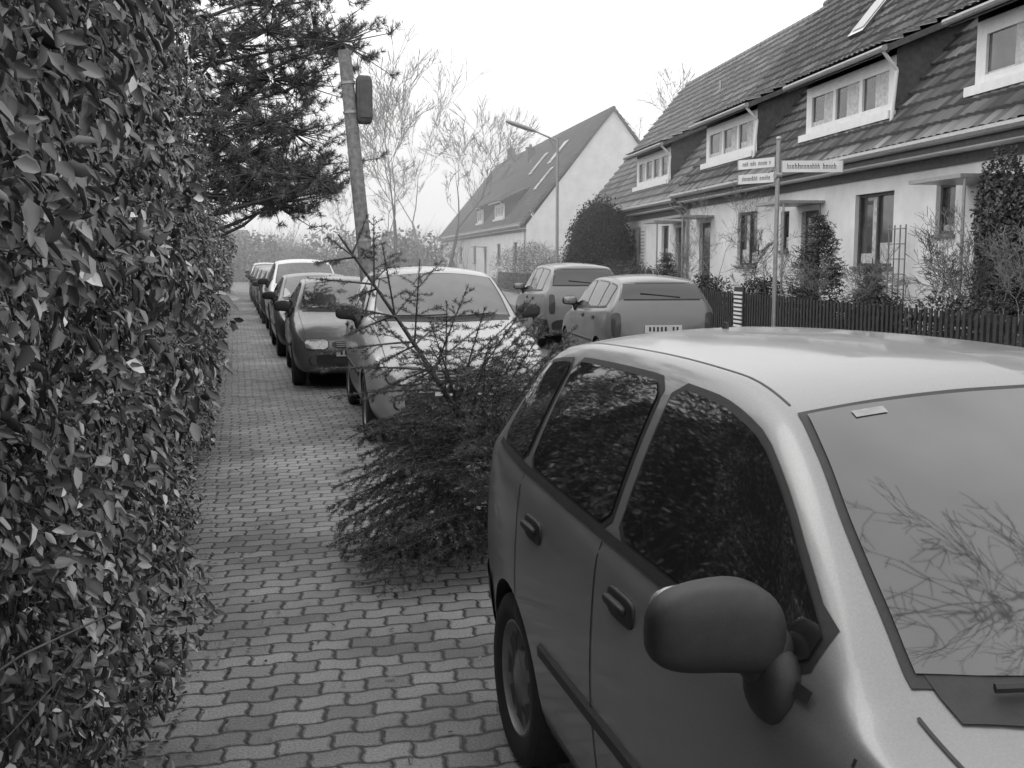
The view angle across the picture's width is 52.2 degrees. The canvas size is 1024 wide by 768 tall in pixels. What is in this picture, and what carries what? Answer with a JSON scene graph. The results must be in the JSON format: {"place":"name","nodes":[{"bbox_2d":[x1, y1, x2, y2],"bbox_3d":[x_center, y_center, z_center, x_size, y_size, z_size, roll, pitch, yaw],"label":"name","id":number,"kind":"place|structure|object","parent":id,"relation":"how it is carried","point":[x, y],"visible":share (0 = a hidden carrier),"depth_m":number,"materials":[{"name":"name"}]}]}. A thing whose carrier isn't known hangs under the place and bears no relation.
{"place":"outdoors","nodes":[
{"label":"outdoors","id":0,"kind":"place"},
{"bbox_2d":[4,359,205,767],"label":"garden ground","id":1,"kind":"structure","parent":0,"point":[22,734],"depth_m":3.72,"materials":[{"name":"soil"}]},
{"bbox_2d":[0,0,243,767],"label":"hedge","id":2,"kind":"object","parent":1,"relation":"on","point":[117,295],"visible":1,"depth_m":2.31,"materials":[{"name":"black plant"}]},
{"bbox_2d":[200,215,237,272],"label":"garden shrubs","id":3,"kind":"object","parent":1,"relation":"on","point":[220,222],"visible":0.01,"depth_m":43.17,"materials":[{"name":"grey plant"}]},
{"bbox_2d":[48,0,403,236],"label":"pine tree","id":4,"kind":"object","parent":1,"relation":"on","point":[247,190],"visible":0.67,"depth_m":13.81,"materials":[{"name":"black plant"}]},
{"bbox_2d":[124,279,573,767],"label":"paved path","id":5,"kind":"structure","parent":0,"point":[298,701],"depth_m":4.82,"materials":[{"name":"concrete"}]},
{"bbox_2d":[245,265,271,301],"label":"parked car","id":6,"kind":"object","parent":5,"relation":"on","point":[254,271],"visible":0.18,"depth_m":43.67,"materials":[{"name":"white metal"}]},
{"bbox_2d":[248,266,270,306],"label":"parked car","id":7,"kind":"object","parent":5,"relation":"on","point":[256,277],"visible":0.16,"depth_m":38.47,"materials":[{"name":"grey metal"}]},
{"bbox_2d":[245,262,273,294],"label":"parked car","id":8,"kind":"object","parent":5,"relation":"on","point":[253,267],"visible":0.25,"depth_m":49.54,"materials":[{"name":"white metal"}]},
{"bbox_2d":[250,268,270,313],"bbox_3d":[-7.520,-3.073,34.061,1.994,1.456,3.993,-2,7,-15],"label":"parked car","id":9,"kind":"object","parent":5,"relation":"on","point":[262,272],"visible":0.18,"depth_m":33.47,"materials":[{"name":"grey metal"}]},
{"bbox_2d":[252,270,269,322],"bbox_3d":[-6.245,-2.509,29.259,1.994,1.456,3.993,-2,7,-15],"label":"parked car","id":10,"kind":"object","parent":5,"relation":"on","point":[261,289],"visible":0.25,"depth_m":28.43,"materials":[{"name":"black metal"}]},
{"bbox_2d":[258,259,334,335],"bbox_3d":[-4.892,-2.081,24.541,2.108,1.708,4.545,-2,7,-15],"label":"parked car","id":11,"kind":"object","parent":5,"relation":"on","point":[279,270],"visible":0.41,"depth_m":24.03,"materials":[{"name":"white metal"}]},
{"bbox_2d":[262,272,343,355],"bbox_3d":[-3.674,-1.379,19.701,2.026,1.442,4.068,-2,7,-15],"label":"parked car","id":12,"kind":"object","parent":5,"relation":"on","point":[286,285],"visible":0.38,"depth_m":19.04,"materials":[{"name":"white metal"}]},
{"bbox_2d":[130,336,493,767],"bbox_3d":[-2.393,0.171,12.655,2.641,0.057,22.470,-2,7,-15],"label":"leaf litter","id":13,"kind":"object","parent":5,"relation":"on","point":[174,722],"visible":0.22,"depth_m":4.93,"materials":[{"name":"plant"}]},
{"bbox_2d":[274,275,359,384],"bbox_3d":[-2.454,-0.860,15.314,2.026,1.435,3.805,-2,7,-14],"label":"parked car","id":14,"kind":"object","parent":5,"relation":"on","point":[315,327],"visible":0.57,"depth_m":14.03,"materials":[{"name":"grey metal"}]},
{"bbox_2d":[338,49,372,281],"bbox_3d":[-1.858,-1.981,13.013,0.535,4.215,0.212,-2,7,-15],"label":"utility pole","id":15,"kind":"object","parent":5,"relation":"on","point":[358,103],"visible":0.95,"depth_m":12.80,"materials":[{"name":"grey wood"}]},
{"bbox_2d":[335,266,543,438],"bbox_3d":[-0.816,-0.438,11.014,2.091,1.600,3.918,-1,7,-12],"label":"parked car","id":16,"kind":"object","parent":5,"relation":"on","point":[448,284],"visible":0.57,"depth_m":10.28,"materials":[{"name":"grey metal"}]},
{"bbox_2d":[305,212,585,597],"bbox_3d":[-0.025,-0.027,5.981,2.182,1.953,2.376,-2,7,-15],"label":"discarded christmas tree","id":17,"kind":"object","parent":5,"relation":"on","point":[440,529],"visible":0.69,"depth_m":5.77,"materials":[{"name":"black plant"}]},
{"bbox_2d":[487,322,1023,767],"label":"parked car","id":18,"kind":"object","parent":5,"relation":"on","point":[725,546],"visible":1,"depth_m":2.08,"materials":[{"name":"grey metal"}]},
{"bbox_2d":[104,0,825,264],"label":"sky","id":19,"kind":"structure","parent":0,"point":[565,63],"materials":[{"name":"white"}]},
{"bbox_2d":[501,290,518,308],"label":"pavement","id":20,"kind":"structure","parent":0,"point":[511,298],"depth_m":47.91,"materials":[{"name":"grey concrete"}]},
{"bbox_2d":[431,95,539,266],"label":"bare tree","id":21,"kind":"object","parent":20,"relation":"on","point":[474,138],"visible":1,"depth_m":79.30,"materials":[{"name":"grey plant"}]},
{"bbox_2d":[506,120,558,262],"bbox_3d":[0.700,-5.651,35.204,1.832,6.311,0.262,-1,7,-8],"label":"street lamp","id":22,"kind":"object","parent":20,"relation":"on","point":[520,126],"visible":0.9,"depth_m":35.12,"materials":[{"name":"metal"}]},
{"bbox_2d":[737,136,843,326],"bbox_3d":[4.382,-2.130,16.802,1.676,3.610,0.489,3,7,24],"label":"street name sign","id":23,"kind":"object","parent":20,"relation":"on","point":[778,163],"visible":0.99,"depth_m":16.61,"materials":[{"name":"metal"}]},
{"bbox_2d":[512,308,561,363],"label":"road","id":24,"kind":"structure","parent":0,"point":[548,343],"depth_m":21.85,"materials":[{"name":"grey asphalt"}]},
{"bbox_2d":[277,190,320,258],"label":"bare tree","id":25,"kind":"object","parent":24,"relation":"on","point":[298,224],"visible":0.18,"depth_m":94.80,"materials":[{"name":"grey plant"}]},
{"bbox_2d":[302,176,368,253],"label":"bare tree","id":26,"kind":"object","parent":24,"relation":"on","point":[347,201],"visible":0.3,"depth_m":98.72,"materials":[{"name":"grey plant"}]},
{"bbox_2d":[342,18,439,267],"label":"bare tree","id":27,"kind":"object","parent":24,"relation":"on","point":[378,118],"visible":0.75,"depth_m":71.89,"materials":[{"name":"grey plant"}]},
{"bbox_2d":[369,152,424,247],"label":"bare tree","id":28,"kind":"object","parent":24,"relation":"on","point":[402,184],"visible":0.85,"depth_m":91.55,"materials":[{"name":"grey plant"}]},
{"bbox_2d":[354,49,493,265],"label":"bare tree","id":29,"kind":"object","parent":24,"relation":"on","point":[438,114],"visible":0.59,"depth_m":82.68,"materials":[{"name":"grey plant"}]},
{"bbox_2d":[513,263,613,346],"bbox_3d":[1.145,-1.795,22.964,2.108,1.738,4.545,-1,7,-8],"label":"parked car","id":30,"kind":"object","parent":24,"relation":"on","point":[547,288],"visible":0.6,"depth_m":20.87,"materials":[{"name":"grey metal"}]},
{"bbox_2d":[562,274,713,349],"bbox_3d":[1.924,-1.022,17.089,2.091,1.572,3.993,-1,7,-8],"label":"parked car","id":31,"kind":"object","parent":24,"relation":"on","point":[610,307],"visible":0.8,"depth_m":15.22,"materials":[{"name":"grey metal"}]},
{"bbox_2d":[497,284,732,326],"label":"soil","id":32,"kind":"structure","parent":0,"point":[516,292],"depth_m":56.37,"materials":[{"name":"soil"}]},
{"bbox_2d":[227,219,469,281],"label":"distant thicket","id":33,"kind":"object","parent":32,"relation":"on","point":[334,253],"visible":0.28,"depth_m":88.21,"materials":[{"name":"grey plant"}]},
{"bbox_2d":[413,104,546,207],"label":"bare tree","id":34,"kind":"object","parent":32,"relation":"on","point":[494,124],"visible":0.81,"depth_m":94.77,"materials":[{"name":"grey plant"}]},
{"bbox_2d":[498,272,531,291],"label":"garden fence","id":35,"kind":"object","parent":32,"relation":"on","point":[509,286],"visible":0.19,"depth_m":56.47,"materials":[{"name":"grey wood"}]},
{"bbox_2d":[488,246,548,290],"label":"garden bush","id":36,"kind":"object","parent":32,"relation":"on","point":[502,269],"visible":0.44,"depth_m":57.98,"materials":[{"name":"grey plant"}]},
{"bbox_2d":[502,239,561,294],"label":"garden bush","id":37,"kind":"object","parent":32,"relation":"on","point":[537,248],"visible":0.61,"depth_m":49.99,"materials":[{"name":"grey plant"}]},
{"bbox_2d":[442,111,637,283],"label":"walls","id":38,"kind":"structure","parent":32,"relation":"on","point":[598,162],"depth_m":65.75,"materials":[{"name":"white paint"}]},
{"bbox_2d":[439,227,524,272],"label":"window frames","id":39,"kind":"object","parent":38,"relation":"attached to","point":[485,251],"visible":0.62,"depth_m":79.65,"materials":[{"name":"grey glass"}]},
{"bbox_2d":[439,109,611,237],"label":"roof front","id":40,"kind":"structure","parent":38,"relation":"on","point":[579,136],"depth_m":76.70,"materials":[{"name":"grey tile"}]},
{"bbox_2d":[473,199,496,224],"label":"dormer","id":41,"kind":"object","parent":40,"relation":"on","point":[484,212],"visible":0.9,"depth_m":81.80,"materials":[{"name":"white paint"}]},
{"bbox_2d":[472,194,505,208],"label":"dormer roof","id":42,"kind":"structure","parent":41,"relation":"attached to","point":[490,201],"depth_m":82.39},
{"bbox_2d":[488,189,527,221],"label":"dormer","id":43,"kind":"object","parent":40,"relation":"attached to","point":[504,207],"visible":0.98,"depth_m":73.04,"materials":[{"name":"white paint"}]},
{"bbox_2d":[490,186,529,202],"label":"dormer roof","id":44,"kind":"structure","parent":43,"relation":"attached to","point":[508,195],"depth_m":73.91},
{"bbox_2d":[507,140,569,189],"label":"skylights and chimneys","id":45,"kind":"object","parent":40,"relation":"on","point":[530,151],"visible":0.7,"depth_m":77.12,"materials":[{"name":"white glass"}]},
{"bbox_2d":[496,106,615,165],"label":"ridge tiles","id":46,"kind":"object","parent":40,"relation":"on","point":[590,118],"visible":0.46,"depth_m":74.45,"materials":[{"name":"grey tile"}]},
{"bbox_2d":[436,107,639,242],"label":"gutter and bargeboards","id":47,"kind":"object","parent":38,"relation":"attached to","point":[498,231],"visible":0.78,"depth_m":67.50,"materials":[{"name":"white paint"}]},
{"bbox_2d":[533,110,638,213],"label":"roof back","id":48,"kind":"structure","parent":38,"relation":"on","point":[542,201],"depth_m":86.50,"materials":[{"name":"grey tile"}]},
{"bbox_2d":[540,246,565,264],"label":"garden bush","id":49,"kind":"object","parent":32,"relation":"on","point":[561,258],"visible":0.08,"depth_m":41.49,"materials":[{"name":"grey plant"}]},
{"bbox_2d":[562,193,636,274],"bbox_3d":[3.183,-4.774,37.967,2.880,4.423,3.018,-2,7,-15],"label":"topiary yew","id":50,"kind":"object","parent":32,"relation":"on","point":[599,230],"visible":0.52,"depth_m":37.12,"materials":[{"name":"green plant"}]},
{"bbox_2d":[601,257,644,274],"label":"garden bush","id":51,"kind":"object","parent":32,"relation":"on","point":[621,268],"visible":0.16,"depth_m":34.46,"materials":[{"name":"black plant"}]},
{"bbox_2d":[627,117,656,139],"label":"bare tree","id":52,"kind":"object","parent":32,"relation":"on","point":[641,127],"visible":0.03,"depth_m":85.18,"materials":[{"name":"grey plant"}]},
{"bbox_2d":[614,262,672,275],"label":"garden bush","id":53,"kind":"object","parent":32,"relation":"on","point":[648,271],"visible":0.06,"depth_m":31.72,"materials":[{"name":"black plant"}]},
{"bbox_2d":[626,190,687,277],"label":"walls","id":54,"kind":"structure","parent":32,"relation":"on","point":[651,242],"depth_m":34.85,"materials":[{"name":"white paint"}]},
{"bbox_2d":[628,203,685,277],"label":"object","id":55,"kind":"object","parent":54,"relation":"attached to","point":[639,234],"visible":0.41,"depth_m":34.42,"materials":[{"name":"grey glass"}]},
{"bbox_2d":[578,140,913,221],"bbox_3d":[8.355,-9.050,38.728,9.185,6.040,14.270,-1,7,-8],"label":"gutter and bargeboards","id":56,"kind":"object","parent":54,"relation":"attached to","point":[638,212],"visible":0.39,"depth_m":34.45,"materials":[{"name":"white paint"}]},
{"bbox_2d":[589,19,809,208],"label":"roof front","id":57,"kind":"structure","parent":56,"relation":"on","point":[741,78],"depth_m":37.35,"materials":[{"name":"tile"}]},
{"bbox_2d":[623,125,706,191],"bbox_3d":[5.474,-7.674,35.877,2.217,2.433,4.900,-1,7,-8],"label":"dormer","id":58,"kind":"object","parent":57,"relation":"attached to","point":[661,163],"visible":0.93,"depth_m":34.36,"materials":[{"name":"white paint"}]},
{"bbox_2d":[626,121,700,154],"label":"dormer roof","id":59,"kind":"structure","parent":58,"relation":"attached to","point":[672,135],"depth_m":35.02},
{"bbox_2d":[685,8,820,87],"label":"ridge tiles","id":60,"kind":"object","parent":57,"relation":"on","point":[776,35],"visible":0.57,"depth_m":36.75,"materials":[{"name":"grey tile"}]},
{"bbox_2d":[653,251,678,276],"bbox_3d":[4.446,-2.890,29.746,1.262,2.100,1.209,6,9,40],"label":"garden spruce","id":61,"kind":"object","parent":32,"relation":"on","point":[667,266],"visible":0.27,"depth_m":29.60,"materials":[{"name":"black plant"}]},
{"bbox_2d":[638,62,699,124],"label":"bare tree","id":62,"kind":"object","parent":32,"relation":"on","point":[667,84],"visible":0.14,"depth_m":72.78,"materials":[{"name":"grey plant"}]},
{"bbox_2d":[666,236,711,279],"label":"garden shrub","id":63,"kind":"object","parent":32,"relation":"on","point":[684,255],"visible":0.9,"depth_m":27.33,"materials":[{"name":"grey plant"}]},
{"bbox_2d":[690,272,733,313],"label":"garden bush","id":64,"kind":"object","parent":32,"relation":"on","point":[704,283],"visible":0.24,"depth_m":26.94,"materials":[{"name":"grey plant"}]},
{"bbox_2d":[675,180,781,288],"bbox_3d":[5.211,-3.073,24.983,2.491,3.582,2.026,3,7,26],"label":"garden shrub","id":65,"kind":"object","parent":32,"relation":"on","point":[741,213],"visible":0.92,"depth_m":24.74,"materials":[{"name":"grey plant"}]},
{"bbox_2d":[723,224,781,290],"bbox_3d":[5.582,-2.474,24.427,1.382,2.520,1.244,-2,7,-15],"label":"garden shrub","id":66,"kind":"object","parent":32,"relation":"on","point":[733,279],"visible":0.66,"depth_m":24.25,"materials":[{"name":"grey plant"}]},
{"bbox_2d":[740,274,785,323],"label":"garden bush","id":67,"kind":"object","parent":32,"relation":"on","point":[759,286],"visible":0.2,"depth_m":23.08,"materials":[{"name":"grey plant"}]},
{"bbox_2d":[732,225,805,309],"bbox_3d":[5.535,-2.186,22.308,1.191,2.442,2.540,4,8,31],"label":"garden shrub","id":68,"kind":"object","parent":32,"relation":"on","point":[752,271],"visible":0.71,"depth_m":21.94,"materials":[{"name":"grey plant"}]},
{"bbox_2d":[783,250,841,311],"bbox_3d":[5.435,-1.527,19.010,1.060,1.901,1.225,2,7,17],"label":"garden shrub","id":69,"kind":"object","parent":32,"relation":"on","point":[809,273],"visible":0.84,"depth_m":19.10,"materials":[{"name":"grey plant"}]},
{"bbox_2d":[777,203,855,328],"bbox_3d":[5.942,-2.103,20.262,1.729,2.750,1.819,3,7,25],"label":"garden spruce","id":70,"kind":"object","parent":32,"relation":"on","point":[825,236],"visible":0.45,"depth_m":20.05,"materials":[{"name":"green plant"}]},
{"bbox_2d":[688,142,1023,342],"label":"walls","id":71,"kind":"structure","parent":32,"relation":"on","point":[841,204],"depth_m":21.00,"materials":[{"name":"white paint"}]},
{"bbox_2d":[823,0,833,6],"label":"ridge tiles","id":72,"kind":"object","parent":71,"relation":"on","point":[826,2],"visible":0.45,"depth_m":30.96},
{"bbox_2d":[664,173,1016,319],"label":"window frames","id":73,"kind":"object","parent":71,"relation":"attached to","point":[876,211],"visible":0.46,"depth_m":20.44,"materials":[{"name":"black glass"}]},
{"bbox_2d":[668,7,1023,208],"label":"gutter and bargeboards","id":74,"kind":"object","parent":71,"relation":"attached to","point":[945,147],"visible":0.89,"depth_m":18.48,"materials":[{"name":"white paint"}]},
{"bbox_2d":[671,0,1023,193],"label":"roof front","id":75,"kind":"structure","parent":74,"relation":"on","point":[935,102],"depth_m":21.91,"materials":[{"name":"tile"}]},
{"bbox_2d":[688,85,806,169],"bbox_3d":[6.515,-6.895,28.236,2.199,2.422,4.600,-1,7,-8],"label":"dormer","id":76,"kind":"object","parent":75,"relation":"attached to","point":[741,131],"visible":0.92,"depth_m":27.03,"materials":[{"name":"white paint"}]},
{"bbox_2d":[692,64,825,122],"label":"dormer roof","id":77,"kind":"structure","parent":76,"relation":"attached to","point":[763,92],"depth_m":26.63,"materials":[{"name":"grey tile"}]},
{"bbox_2d":[843,0,890,39],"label":"skylights and chimneys","id":78,"kind":"object","parent":75,"relation":"on","point":[866,21],"visible":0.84,"depth_m":25.37,"materials":[{"name":"white paint"}]},
{"bbox_2d":[782,21,967,142],"bbox_3d":[7.462,-6.086,21.348,2.199,2.422,4.600,-1,7,-8],"label":"dormer","id":79,"kind":"object","parent":75,"relation":"attached to","point":[849,94],"visible":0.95,"depth_m":20.28,"materials":[{"name":"white paint"}]},
{"bbox_2d":[788,0,975,82],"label":"dormer roof","id":80,"kind":"structure","parent":79,"relation":"attached to","point":[904,32],"depth_m":19.96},
{"bbox_2d":[941,0,1023,97],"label":"dormer","id":81,"kind":"object","parent":75,"relation":"attached to","point":[1000,51],"visible":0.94,"depth_m":16.19,"materials":[{"name":"white paint"}]},
{"bbox_2d":[948,0,988,14],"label":"dormer roof","id":82,"kind":"structure","parent":81,"relation":"attached to","point":[973,4],"depth_m":16.48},
{"bbox_2d":[914,115,1023,139],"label":"roof back","id":83,"kind":"structure","parent":71,"relation":"on","point":[967,128],"depth_m":29.59,"materials":[{"name":"tile"}]},
{"bbox_2d":[701,289,1023,346],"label":"picket fence","id":84,"kind":"object","parent":32,"relation":"on","point":[758,309],"visible":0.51,"depth_m":16.32,"materials":[{"name":"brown wood"}]},
{"bbox_2d":[733,287,744,326],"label":"striped post","id":85,"kind":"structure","parent":84,"relation":"attached to","point":[738,308],"depth_m":21.55,"materials":[{"name":"white paint"}]},
{"bbox_2d":[836,258,903,327],"bbox_3d":[6.027,-1.300,17.906,1.094,1.708,1.182,-6,9,-42],"label":"garden shrub","id":86,"kind":"object","parent":32,"relation":"on","point":[859,290],"visible":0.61,"depth_m":17.73,"materials":[{"name":"grey plant"}]},
{"bbox_2d":[847,259,896,328],"bbox_3d":[6.248,-1.341,18.272,1.140,1.700,1.046,5,9,39],"label":"garden spruce","id":87,"kind":"object","parent":32,"relation":"on","point":[869,270],"visible":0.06,"depth_m":18.17,"materials":[{"name":"black plant"}]},
{"bbox_2d":[843,292,913,333],"bbox_3d":[6.024,-0.926,17.246,1.338,1.194,0.887,6,9,43],"label":"garden bush","id":88,"kind":"object","parent":32,"relation":"on","point":[869,300],"visible":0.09,"depth_m":17.15,"materials":[{"name":"black plant"}]},
{"bbox_2d":[886,224,906,304],"bbox_3d":[6.940,-1.922,18.930,0.038,1.900,0.620,-1,7,-8],"label":"garden trellis","id":89,"kind":"object","parent":32,"relation":"on","point":[894,244],"visible":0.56,"depth_m":18.83,"materials":[{"name":"grey wood"}]},
{"bbox_2d":[846,246,976,333],"bbox_3d":[6.548,-1.332,17.265,1.598,1.924,2.092,-2,7,-15],"label":"garden shrub","id":90,"kind":"object","parent":32,"relation":"on","point":[879,285],"visible":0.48,"depth_m":17.04,"materials":[{"name":"grey plant"}]},
{"bbox_2d":[879,216,995,310],"bbox_3d":[6.367,-1.296,15.282,1.469,2.311,1.872,7,9,44],"label":"garden shrub","id":91,"kind":"object","parent":32,"relation":"on","point":[929,243],"visible":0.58,"depth_m":14.93,"materials":[{"name":"grey plant"}]},
{"bbox_2d":[867,199,1023,344],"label":"garden shrub","id":92,"kind":"object","parent":32,"relation":"on","point":[892,280],"visible":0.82,"depth_m":14.23,"materials":[{"name":"grey plant"}]},
{"bbox_2d":[904,289,1023,345],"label":"garden bush","id":93,"kind":"object","parent":32,"relation":"on","point":[998,310],"visible":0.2,"depth_m":14.39,"materials":[{"name":"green plant"}]},
{"bbox_2d":[919,244,1023,314],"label":"garden shrub","id":94,"kind":"object","parent":32,"relation":"on","point":[982,279],"visible":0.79,"depth_m":14.36,"materials":[{"name":"grey plant"}]},
{"bbox_2d":[967,144,1023,343],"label":"foliage","id":95,"kind":"object","parent":32,"relation":"on","point":[1004,213],"visible":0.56,"depth_m":14.95,"materials":[{"name":"plant"}]},
{"bbox_2d":[971,220,1023,346],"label":"garden shrub","id":96,"kind":"object","parent":32,"relation":"on","point":[992,246],"visible":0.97,"depth_m":13.47,"materials":[{"name":"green plant"}]},
{"label":"ground","id":97,"kind":"structure","parent":0,"visible":0},
{"bbox_2d":[102,329,219,767],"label":"path edging","id":98,"kind":"object","parent":97,"relation":"on","point":[159,591],"visible":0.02,"depth_m":5.03,"materials":[{"name":"stone"}]},
{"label":"gutter and bargeboards","id":99,"kind":"object","parent":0,"visible":0},
{"bbox_2d":[228,231,248,249],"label":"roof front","id":100,"kind":"structure","parent":99,"relation":"on","point":[246,233],"depth_m":123.14,"materials":[{"name":"tile"}]}
]}

